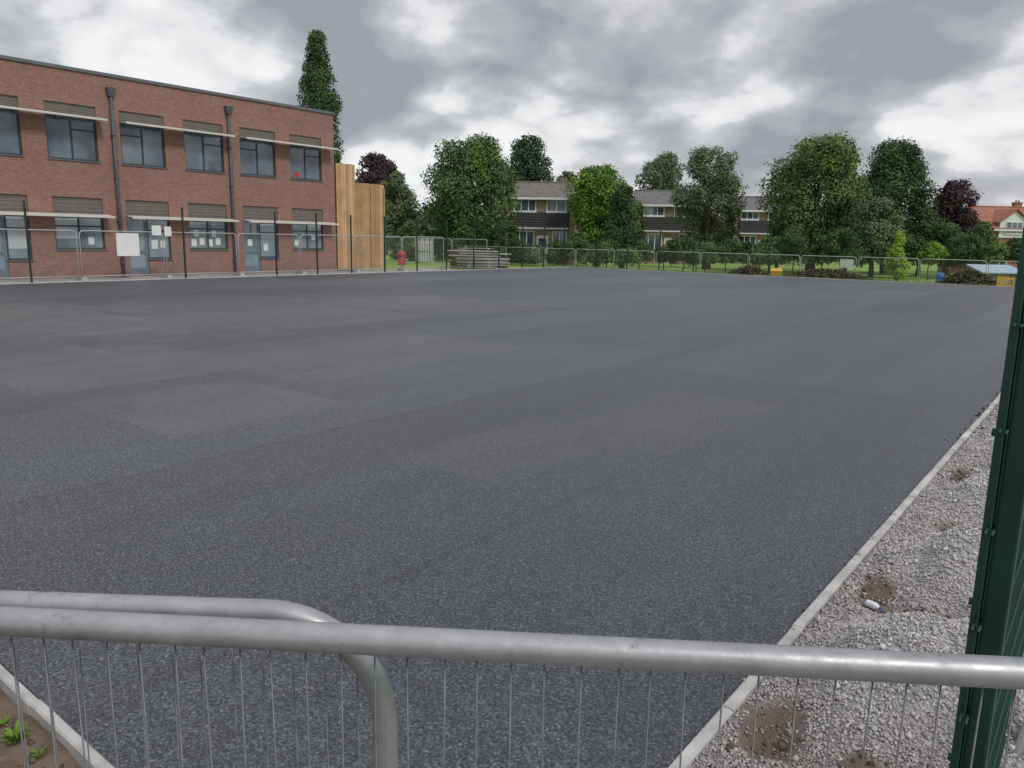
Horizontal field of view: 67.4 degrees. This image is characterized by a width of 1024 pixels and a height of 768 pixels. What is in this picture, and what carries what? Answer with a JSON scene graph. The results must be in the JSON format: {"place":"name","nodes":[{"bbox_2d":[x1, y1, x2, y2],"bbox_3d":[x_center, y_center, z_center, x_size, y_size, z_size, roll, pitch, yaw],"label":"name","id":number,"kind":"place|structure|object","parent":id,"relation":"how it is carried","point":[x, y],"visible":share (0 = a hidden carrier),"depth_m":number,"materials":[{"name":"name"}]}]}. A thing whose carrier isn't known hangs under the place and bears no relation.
{"place":"outdoors","nodes":[
{"label":"outdoors","id":0,"kind":"place"},
{"bbox_2d":[0,688,80,767],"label":"soil","id":1,"kind":"structure","parent":0,"point":[11,754],"depth_m":3.05,"materials":[{"name":"brown soil"}]},
{"bbox_2d":[0,718,29,744],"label":"weed","id":2,"kind":"object","parent":1,"relation":"on","point":[9,735],"visible":0.97,"depth_m":3.07,"materials":[{"name":"green plant"}]},
{"bbox_2d":[0,590,397,767],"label":"temporary fence","id":3,"kind":"object","parent":1,"relation":"on","point":[361,667],"visible":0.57,"depth_m":1.09,"materials":[{"name":"metal"}]},
{"bbox_2d":[0,55,339,279],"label":"brick building","id":4,"kind":"structure","parent":0,"point":[82,149],"depth_m":34.77,"materials":[{"name":"red brick"}]},
{"bbox_2d":[0,215,9,277],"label":"door","id":5,"kind":"structure","parent":4,"relation":"in","point":[3,242],"depth_m":30.57,"materials":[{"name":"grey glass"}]},
{"bbox_2d":[0,108,24,156],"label":"window","id":6,"kind":"structure","parent":4,"relation":"in","point":[10,138],"depth_m":30.23,"materials":[{"name":"grey glass"}]},
{"bbox_2d":[3,215,34,260],"bbox_3d":[-19.850,-5.878,30.882,0.220,1.853,0.972,9,14,37],"label":"window","id":7,"kind":"structure","parent":4,"relation":"in","point":[10,221],"depth_m":30.88,"materials":[{"name":"grey glass"}]},
{"bbox_2d":[44,114,100,162],"bbox_3d":[-18.306,-10.186,31.954,0.220,1.775,2.087,9,14,37],"label":"window","id":8,"kind":"structure","parent":4,"relation":"in","point":[68,138],"depth_m":31.98,"materials":[{"name":"clear glass"}]},
{"bbox_2d":[54,216,107,249],"bbox_3d":[-18.379,-6.407,32.673,0.220,1.427,2.087,9,14,37],"label":"window","id":9,"kind":"structure","parent":4,"relation":"in","point":[76,224],"depth_m":32.70,"materials":[{"name":"grey glass"}]},
{"bbox_2d":[126,218,149,274],"bbox_3d":[-16.906,-6.195,34.680,0.153,2.538,0.918,9,14,37],"label":"door","id":10,"kind":"structure","parent":4,"relation":"in","point":[132,224],"depth_m":34.78,"materials":[{"name":"grey glass"}]},
{"bbox_2d":[119,123,167,168],"bbox_3d":[-16.462,-10.588,34.254,0.220,1.775,2.075,9,14,37],"label":"window","id":11,"kind":"structure","parent":4,"relation":"in","point":[141,146],"depth_m":34.28,"materials":[{"name":"clear glass"}]},
{"bbox_2d":[146,219,173,259],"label":"window","id":12,"kind":"structure","parent":4,"relation":"in","point":[156,247],"depth_m":35.39,"materials":[{"name":"grey glass"}]},
{"bbox_2d":[183,131,225,173],"bbox_3d":[-14.647,-10.984,36.519,0.220,1.775,2.095,9,14,37],"label":"window","id":13,"kind":"structure","parent":4,"relation":"in","point":[203,152],"depth_m":36.56,"materials":[{"name":"clear glass"}]},
{"bbox_2d":[189,221,229,249],"bbox_3d":[-14.719,-7.205,37.237,0.220,1.427,2.095,9,14,37],"label":"window","id":14,"kind":"structure","parent":4,"relation":"in","point":[194,226],"depth_m":37.28,"materials":[{"name":"grey glass"}]},
{"bbox_2d":[243,222,260,271],"bbox_3d":[-13.291,-6.983,39.189,0.153,2.538,0.941,9,14,37],"label":"door","id":15,"kind":"structure","parent":4,"relation":"in","point":[249,227],"depth_m":39.23,"materials":[{"name":"grey glass"}]},
{"bbox_2d":[239,138,277,177],"bbox_3d":[-12.839,-11.378,38.774,0.220,1.775,2.125,9,14,37],"label":"window","id":16,"kind":"structure","parent":4,"relation":"in","point":[257,158],"depth_m":38.82,"materials":[{"name":"grey glass"}]},
{"bbox_2d":[259,223,280,258],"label":"window","id":17,"kind":"structure","parent":4,"relation":"in","point":[264,228],"depth_m":39.89,"materials":[{"name":"clear glass"}]},
{"bbox_2d":[290,145,322,181],"bbox_3d":[-11.030,-11.772,41.030,0.220,1.775,2.118,9,14,37],"label":"window","id":18,"kind":"structure","parent":4,"relation":"in","point":[305,162],"depth_m":41.08,"materials":[{"name":"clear glass"}]},
{"bbox_2d":[292,224,324,249],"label":"window","id":19,"kind":"structure","parent":4,"relation":"in","point":[299,229],"depth_m":41.78,"materials":[{"name":"clear glass"}]},
{"bbox_2d":[0,268,451,283],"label":"pavement","id":20,"kind":"structure","parent":0,"point":[155,277],"depth_m":35.19,"materials":[{"name":"grey concrete"}]},
{"bbox_2d":[0,229,79,278],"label":"temporary fence","id":21,"kind":"object","parent":20,"relation":"on","point":[41,253],"visible":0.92,"depth_m":29.98,"materials":[{"name":"grey metal"}]},
{"bbox_2d":[79,230,164,276],"bbox_3d":[-16.373,-5.440,32.409,0.044,2.002,3.494,9,14,37],"label":"temporary fence","id":22,"kind":"object","parent":20,"relation":"on","point":[122,257],"visible":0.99,"depth_m":32.18,"materials":[{"name":"grey metal"}]},
{"bbox_2d":[116,233,139,255],"bbox_3d":[-16.231,-5.890,32.456,0.027,0.950,0.950,9,14,37],"label":"notice board","id":23,"kind":"object","parent":22,"relation":"attached to","point":[127,244],"visible":1,"depth_m":32.45,"materials":[{"name":"white plastic"}]},
{"bbox_2d":[165,232,237,274],"bbox_3d":[-14.160,-5.922,35.169,0.044,2.002,3.494,9,14,37],"label":"temporary fence","id":24,"kind":"object","parent":20,"relation":"on","point":[200,255],"visible":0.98,"depth_m":35.16,"materials":[{"name":"grey metal"}]},
{"bbox_2d":[238,233,299,272],"bbox_3d":[-11.948,-6.404,37.928,0.044,2.002,3.494,9,14,37],"label":"temporary fence","id":25,"kind":"object","parent":20,"relation":"on","point":[269,250],"visible":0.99,"depth_m":37.79,"materials":[{"name":"grey metal"}]},
{"bbox_2d":[300,234,353,270],"bbox_3d":[-9.735,-6.887,40.688,0.044,2.002,3.494,9,14,37],"label":"temporary fence","id":26,"kind":"object","parent":20,"relation":"on","point":[326,253],"visible":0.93,"depth_m":40.59,"materials":[{"name":"grey metal"}]},
{"bbox_2d":[334,163,385,269],"bbox_3d":[-10.631,-9.897,45.885,5.070,5.940,3.561,9,14,37],"label":"timber screen","id":27,"kind":"object","parent":20,"relation":"on","point":[363,204],"visible":0.86,"depth_m":44.25,"materials":[{"name":"brown wood"}]},
{"bbox_2d":[355,235,401,269],"bbox_3d":[-7.523,-7.369,43.448,0.044,2.002,3.494,9,14,37],"label":"temporary fence","id":28,"kind":"object","parent":20,"relation":"on","point":[377,253],"visible":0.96,"depth_m":43.47,"materials":[{"name":"grey metal"}]},
{"bbox_2d":[402,236,443,267],"bbox_3d":[-5.310,-7.851,46.208,0.044,2.002,3.494,9,14,37],"label":"temporary fence","id":29,"kind":"object","parent":20,"relation":"on","point":[431,254],"visible":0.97,"depth_m":46.39,"materials":[{"name":"grey metal"}]},
{"bbox_2d":[0,259,537,698],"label":"ground","id":30,"kind":"structure","parent":0,"point":[407,265],"depth_m":55.69,"materials":[{"name":"green plant"}]},
{"bbox_2d":[23,200,32,282],"bbox_3d":[-18.071,-5.231,28.682,0.080,3.180,0.072,9,14,37],"label":"steel pole","id":31,"kind":"object","parent":30,"relation":"on","point":[27,240],"visible":0.93,"depth_m":28.64,"materials":[{"name":"black metal"}]},
{"bbox_2d":[0,664,114,767],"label":"kerb","id":32,"kind":"structure","parent":30,"relation":"on","point":[68,737],"depth_m":3.14,"materials":[{"name":"concrete"}]},
{"bbox_2d":[3,267,551,283],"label":"kerb","id":33,"kind":"structure","parent":30,"relation":"on","point":[251,276],"depth_m":35.41,"materials":[{"name":"concrete"}]},
{"bbox_2d":[295,28,345,179],"bbox_3d":[-15.097,-18.630,60.745,4.150,17.855,4.116,9,14,37],"label":"poplar tree","id":34,"kind":"object","parent":30,"relation":"on","point":[314,77],"visible":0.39,"depth_m":59.19,"materials":[{"name":"green plant"}]},
{"bbox_2d":[385,225,403,257],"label":"garden shrub","id":35,"kind":"object","parent":30,"relation":"on","point":[389,232],"visible":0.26,"depth_m":71.82,"materials":[{"name":"green plant"}]},
{"bbox_2d":[395,220,426,260],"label":"garden shrub","id":36,"kind":"object","parent":30,"relation":"on","point":[406,227],"visible":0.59,"depth_m":65.65,"materials":[{"name":"green plant"}]},
{"bbox_2d":[726,264,769,275],"bbox_3d":[15.114,-7.325,48.938,4.117,1.058,2.028,9,14,37],"label":"brushwood heap","id":37,"kind":"object","parent":30,"relation":"on","point":[750,270],"visible":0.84,"depth_m":48.78,"materials":[{"name":"brown plant"}]},
{"bbox_2d":[580,267,1006,286],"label":"kerb","id":38,"kind":"structure","parent":30,"relation":"on","point":[803,277],"depth_m":45.62,"materials":[{"name":"concrete"}]},
{"bbox_2d":[668,392,1000,767],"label":"kerb","id":39,"kind":"structure","parent":30,"relation":"on","point":[731,705],"depth_m":4.22,"materials":[{"name":"concrete"}]},
{"bbox_2d":[776,265,892,280],"bbox_3d":[18.281,-6.691,46.214,9.049,0.986,2.791,9,14,37],"label":"brushwood heap","id":40,"kind":"object","parent":30,"relation":"on","point":[824,272],"visible":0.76,"depth_m":45.69,"materials":[{"name":"brown plant"}]},
{"bbox_2d":[923,269,1015,286],"bbox_3d":[24.853,-5.678,41.365,5.400,1.085,2.405,9,14,37],"label":"brushwood heap","id":41,"kind":"object","parent":30,"relation":"on","point":[967,277],"visible":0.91,"depth_m":41.30,"materials":[{"name":"brown plant"}]},
{"bbox_2d":[947,225,1023,767],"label":"steel pole","id":42,"kind":"object","parent":30,"relation":"on","point":[1007,534],"visible":1,"depth_m":1.49,"materials":[{"name":"green metal"}]},
{"bbox_2d":[955,276,1023,767],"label":"weldmesh fence","id":43,"kind":"object","parent":42,"relation":"attached to","point":[1014,642],"visible":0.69,"depth_m":1.61,"materials":[{"name":"green metal"}]},
{"bbox_2d":[419,238,432,262],"bbox_3d":[-7.159,-10.969,63.009,1.320,2.000,1.080,1,11,0],"label":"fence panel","id":44,"kind":"object","parent":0,"point":[425,246],"visible":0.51,"depth_m":62.71,"materials":[{"name":"grey wood"}]},
{"bbox_2d":[0,267,1014,767],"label":"tarmac","id":45,"kind":"structure","parent":0,"point":[652,455],"depth_m":6.69,"materials":[{"name":"grey asphalt"}]},
{"bbox_2d":[665,388,1000,767],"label":"tarmac crumbs","id":46,"kind":"object","parent":45,"relation":"on","point":[725,694],"visible":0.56,"depth_m":6.18,"materials":[{"name":"black asphalt"}]},
{"bbox_2d":[0,0,1023,218],"label":"sky","id":47,"kind":"structure","parent":0,"point":[623,84],"materials":[{"name":"grey"}]},
{"bbox_2d":[386,243,1014,286],"bbox_3d":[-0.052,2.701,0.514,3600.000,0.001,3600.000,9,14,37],"label":"field","id":48,"kind":"structure","parent":0,"point":[863,271],"depth_m":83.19,"materials":[{"name":"green plant"}]},
{"bbox_2d":[355,151,398,205],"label":"copper beech","id":49,"kind":"object","parent":48,"relation":"on","point":[379,167],"visible":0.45,"depth_m":81.58,"materials":[{"name":"purple plant"}]},
{"bbox_2d":[377,170,416,259],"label":"garden tree","id":50,"kind":"object","parent":48,"relation":"on","point":[399,204],"visible":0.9,"depth_m":72.69,"materials":[{"name":"green plant"}]},
{"bbox_2d":[421,229,451,260],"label":"garden shrub","id":51,"kind":"object","parent":48,"relation":"on","point":[439,243],"visible":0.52,"depth_m":69.48,"materials":[{"name":"green plant"}]},
{"bbox_2d":[415,132,521,261],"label":"broadleaf tree","id":52,"kind":"object","parent":48,"relation":"on","point":[461,197],"visible":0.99,"depth_m":67.26,"materials":[{"name":"green plant"}]},
{"bbox_2d":[475,229,509,260],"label":"garden shrub","id":53,"kind":"object","parent":48,"relation":"on","point":[495,240],"visible":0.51,"depth_m":71.64,"materials":[{"name":"green plant"}]},
{"bbox_2d":[494,215,518,257],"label":"garden tree","id":54,"kind":"object","parent":48,"relation":"on","point":[513,228],"visible":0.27,"depth_m":75.44,"materials":[{"name":"green plant"}]},
{"bbox_2d":[504,237,529,263],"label":"garden shrub","id":55,"kind":"object","parent":48,"relation":"on","point":[515,243],"visible":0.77,"depth_m":73.62,"materials":[{"name":"green plant"}]},
{"bbox_2d":[502,133,556,211],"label":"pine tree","id":56,"kind":"object","parent":48,"relation":"on","point":[527,152],"visible":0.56,"depth_m":108.36,"materials":[{"name":"green plant"}]},
{"bbox_2d":[523,244,546,264],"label":"garden shrub","id":57,"kind":"object","parent":48,"relation":"on","point":[534,253],"visible":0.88,"depth_m":69.79,"materials":[{"name":"green plant"}]},
{"bbox_2d":[505,177,577,264],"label":"terraced house","id":58,"kind":"structure","parent":48,"relation":"on","point":[543,203],"depth_m":82.23,"materials":[{"name":"brick"}]},
{"bbox_2d":[513,199,536,212],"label":"window","id":59,"kind":"structure","parent":58,"relation":"in","point":[527,205],"depth_m":82.16,"materials":[{"name":"plastic"}]},
{"bbox_2d":[516,231,533,246],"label":"window","id":60,"kind":"structure","parent":58,"relation":"in","point":[528,236],"depth_m":82.78,"materials":[{"name":"glass"}]},
{"bbox_2d":[546,200,566,212],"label":"window","id":61,"kind":"structure","parent":58,"relation":"in","point":[553,206],"depth_m":81.68,"materials":[{"name":"plastic"}]},
{"bbox_2d":[545,241,569,264],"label":"garden shrub","id":62,"kind":"object","parent":48,"relation":"on","point":[551,256],"visible":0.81,"depth_m":71.70,"materials":[{"name":"green plant"}]},
{"bbox_2d":[565,231,591,266],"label":"garden shrub","id":63,"kind":"object","parent":48,"relation":"on","point":[577,241],"visible":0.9,"depth_m":69.69,"materials":[{"name":"green plant"}]},
{"bbox_2d":[560,163,633,266],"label":"broadleaf tree","id":64,"kind":"object","parent":48,"relation":"on","point":[594,188],"visible":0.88,"depth_m":75.86,"materials":[{"name":"green plant"}]},
{"bbox_2d":[581,238,624,266],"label":"garden shrub","id":65,"kind":"object","parent":48,"relation":"on","point":[608,246],"visible":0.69,"depth_m":67.55,"materials":[{"name":"green plant"}]},
{"bbox_2d":[598,183,649,268],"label":"conifer tree","id":66,"kind":"object","parent":48,"relation":"on","point":[629,211],"visible":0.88,"depth_m":70.71,"materials":[{"name":"green plant"}]},
{"bbox_2d":[611,246,644,268],"bbox_3d":[9.581,-10.315,64.236,2.635,2.338,2.440,-4,12,-26],"label":"garden shrub","id":67,"kind":"object","parent":48,"relation":"on","point":[619,257],"visible":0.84,"depth_m":63.65,"materials":[{"name":"green plant"}]},
{"bbox_2d":[623,240,658,268],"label":"garden shrub","id":68,"kind":"object","parent":48,"relation":"on","point":[642,246],"visible":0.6,"depth_m":69.34,"materials":[{"name":"green plant"}]},
{"bbox_2d":[386,199,917,259],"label":"distant wood","id":69,"kind":"object","parent":48,"relation":"on","point":[419,215],"visible":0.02,"depth_m":137.86,"materials":[{"name":"green plant"}]},
{"bbox_2d":[634,151,686,189],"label":"oak tree","id":70,"kind":"object","parent":48,"relation":"on","point":[665,164],"visible":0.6,"depth_m":108.38,"materials":[{"name":"green plant"}]},
{"bbox_2d":[633,187,701,263],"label":"terraced house","id":71,"kind":"structure","parent":48,"relation":"on","point":[660,209],"depth_m":93.29,"materials":[{"name":"brick"}]},
{"bbox_2d":[645,233,661,252],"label":"window","id":72,"kind":"structure","parent":71,"relation":"in","point":[654,238],"depth_m":93.74,"materials":[{"name":"glass"}]},
{"bbox_2d":[643,206,664,216],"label":"window","id":73,"kind":"structure","parent":71,"relation":"in","point":[652,211],"depth_m":93.10,"materials":[{"name":"plastic"}]},
{"bbox_2d":[661,235,698,270],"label":"garden shrub","id":74,"kind":"object","parent":48,"relation":"on","point":[680,243],"visible":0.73,"depth_m":69.65,"materials":[{"name":"green plant"}]},
{"bbox_2d":[676,248,715,271],"bbox_3d":[14.927,-9.864,62.385,2.812,2.354,3.095,9,14,37],"label":"garden shrub","id":75,"kind":"object","parent":48,"relation":"on","point":[708,257],"visible":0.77,"depth_m":61.58,"materials":[{"name":"green plant"}]},
{"bbox_2d":[667,145,748,268],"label":"oak tree","id":76,"kind":"object","parent":48,"relation":"on","point":[708,221],"visible":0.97,"depth_m":76.14,"materials":[{"name":"green plant"}]},
{"bbox_2d":[695,241,720,271],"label":"garden shrub","id":77,"kind":"object","parent":48,"relation":"on","point":[710,247],"visible":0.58,"depth_m":67.64,"materials":[{"name":"green plant"}]},
{"bbox_2d":[716,238,741,271],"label":"garden shrub","id":78,"kind":"object","parent":48,"relation":"on","point":[726,245],"visible":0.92,"depth_m":69.51,"materials":[{"name":"green plant"}]},
{"bbox_2d":[736,240,756,265],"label":"garden shrub","id":79,"kind":"object","parent":48,"relation":"on","point":[746,246],"visible":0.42,"depth_m":71.69,"materials":[{"name":"green plant"}]},
{"bbox_2d":[725,195,786,264],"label":"terraced house","id":80,"kind":"structure","parent":48,"relation":"on","point":[754,221],"depth_m":100.31,"materials":[{"name":"brick"}]},
{"bbox_2d":[741,246,781,266],"bbox_3d":[20.192,-9.902,62.386,3.274,2.620,2.967,-1,11,-9],"label":"garden shrub","id":81,"kind":"object","parent":48,"relation":"on","point":[755,251],"visible":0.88,"depth_m":61.57,"materials":[{"name":"green plant"}]},
{"bbox_2d":[755,236,789,272],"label":"garden shrub","id":82,"kind":"object","parent":48,"relation":"on","point":[764,243],"visible":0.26,"depth_m":69.58,"materials":[{"name":"green plant"}]},
{"bbox_2d":[757,217,798,267],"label":"garden tree","id":83,"kind":"object","parent":48,"relation":"on","point":[778,232],"visible":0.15,"depth_m":75.35,"materials":[{"name":"green plant"}]},
{"bbox_2d":[774,225,818,272],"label":"garden shrub","id":84,"kind":"object","parent":48,"relation":"on","point":[788,244],"visible":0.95,"depth_m":65.39,"materials":[{"name":"green plant"}]},
{"bbox_2d":[755,129,879,269],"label":"broadleaf tree","id":85,"kind":"object","parent":48,"relation":"on","point":[835,166],"visible":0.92,"depth_m":69.40,"materials":[{"name":"green plant"}]},
{"bbox_2d":[807,234,835,267],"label":"garden shrub","id":86,"kind":"object","parent":48,"relation":"on","point":[820,243],"visible":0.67,"depth_m":65.58,"materials":[{"name":"green plant"}]},
{"bbox_2d":[824,226,864,269],"bbox_3d":[27.693,-10.974,64.186,3.281,4.340,3.472,5,12,21],"label":"garden shrub","id":87,"kind":"object","parent":48,"relation":"on","point":[844,236],"visible":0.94,"depth_m":63.40,"materials":[{"name":"green plant"}]},
{"bbox_2d":[821,198,867,270],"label":"garden tree","id":88,"kind":"object","parent":48,"relation":"on","point":[843,217],"visible":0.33,"depth_m":68.96,"materials":[{"name":"green plant"}]},
{"bbox_2d":[846,196,908,276],"bbox_3d":[31.237,-12.522,65.565,5.945,7.005,5.260,9,14,37],"label":"lilac tree","id":89,"kind":"object","parent":48,"relation":"on","point":[872,230],"visible":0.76,"depth_m":64.80,"materials":[{"name":"green plant"}]},
{"bbox_2d":[857,257,918,281],"bbox_3d":[23.197,-6.812,47.530,3.494,2.002,0.046,10,14,38],"label":"temporary fence","id":90,"kind":"object","parent":48,"relation":"on","point":[889,266],"visible":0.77,"depth_m":47.43,"materials":[{"name":"grey metal"}]},
{"bbox_2d":[882,230,910,280],"bbox_3d":[25.107,-8.136,50.346,1.795,3.871,1.685,0,11,-7],"label":"conifer sapling","id":91,"kind":"object","parent":48,"relation":"on","point":[896,250],"visible":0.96,"depth_m":49.96,"materials":[{"name":"green plant"}]},
{"bbox_2d":[887,232,924,277],"bbox_3d":[33.105,-10.680,64.278,3.310,3.934,3.110,0,11,-7],"label":"garden shrub","id":92,"kind":"object","parent":48,"relation":"on","point":[912,246],"visible":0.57,"depth_m":63.36,"materials":[{"name":"green plant"}]},
{"bbox_2d":[859,135,959,273],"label":"broadleaf tree","id":93,"kind":"object","parent":48,"relation":"on","point":[901,179],"visible":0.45,"depth_m":72.13,"materials":[{"name":"green plant"}]},
{"bbox_2d":[906,206,944,275],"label":"garden tree","id":94,"kind":"object","parent":48,"relation":"on","point":[929,221],"visible":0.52,"depth_m":69.00,"materials":[{"name":"green plant"}]},
{"bbox_2d":[916,241,949,279],"bbox_3d":[33.923,-9.964,62.385,2.402,3.269,1.950,1,11,-1],"label":"garden shrub","id":95,"kind":"object","parent":48,"relation":"on","point":[933,250],"visible":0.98,"depth_m":61.77,"materials":[{"name":"green plant"}]},
{"bbox_2d":[922,221,972,277],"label":"garden tree","id":96,"kind":"object","parent":48,"relation":"on","point":[945,231],"visible":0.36,"depth_m":67.66,"materials":[{"name":"green plant"}]},
{"bbox_2d":[930,178,984,274],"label":"copper beech","id":97,"kind":"object","parent":48,"relation":"on","point":[952,193],"visible":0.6,"depth_m":72.44,"materials":[{"name":"purple plant"}]},
{"bbox_2d":[943,232,989,269],"bbox_3d":[38.167,-10.712,64.479,4.134,4.104,3.997,4,11,13],"label":"garden shrub","id":98,"kind":"object","parent":48,"relation":"on","point":[958,246],"visible":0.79,"depth_m":63.97,"materials":[{"name":"green plant"}]},
{"bbox_2d":[937,200,1023,272],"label":"cottage","id":99,"kind":"structure","parent":48,"relation":"on","point":[1007,222],"depth_m":76.46,"materials":[{"name":"white brick"}]},
{"bbox_2d":[965,221,1001,271],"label":"garden tree","id":100,"kind":"object","parent":48,"relation":"on","point":[984,229],"visible":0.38,"depth_m":69.20,"materials":[{"name":"green plant"}]},
{"bbox_2d":[976,242,1011,264],"bbox_3d":[39.023,-9.882,62.366,2.467,3.292,2.488,9,14,37],"label":"garden shrub","id":101,"kind":"object","parent":48,"relation":"on","point":[995,252],"visible":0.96,"depth_m":61.69,"materials":[{"name":"green plant"}]},
{"bbox_2d":[1005,237,1021,268],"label":"garden shrub","id":102,"kind":"object","parent":48,"relation":"on","point":[1013,244],"visible":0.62,"depth_m":61.94,"materials":[{"name":"green plant"}]},
{"bbox_2d":[658,393,1023,767],"bbox_3d":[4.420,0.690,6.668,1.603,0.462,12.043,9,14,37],"label":"gravel","id":103,"kind":"structure","parent":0,"point":[855,619],"depth_m":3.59,"materials":[{"name":"grey gravel"}]},
{"bbox_2d":[0,465,972,767],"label":"soil clods","id":104,"kind":"object","parent":103,"relation":"on","point":[728,747],"visible":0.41,"depth_m":3.19,"materials":[{"name":"brown soil"}]},
{"bbox_2d":[0,606,1023,767],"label":"temporary fence","id":105,"kind":"object","parent":103,"relation":"on","point":[866,665],"visible":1,"depth_m":0.98,"materials":[{"name":"metal"}]},
{"bbox_2d":[999,720,1023,767],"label":"brace pole","id":106,"kind":"object","parent":103,"relation":"on","point":[1018,750],"visible":0.5,"depth_m":3.02,"materials":[{"name":"grey metal"}]},
{"bbox_2d":[966,264,1016,284],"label":"garden shed","id":107,"kind":"structure","parent":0,"point":[998,269],"depth_m":55.27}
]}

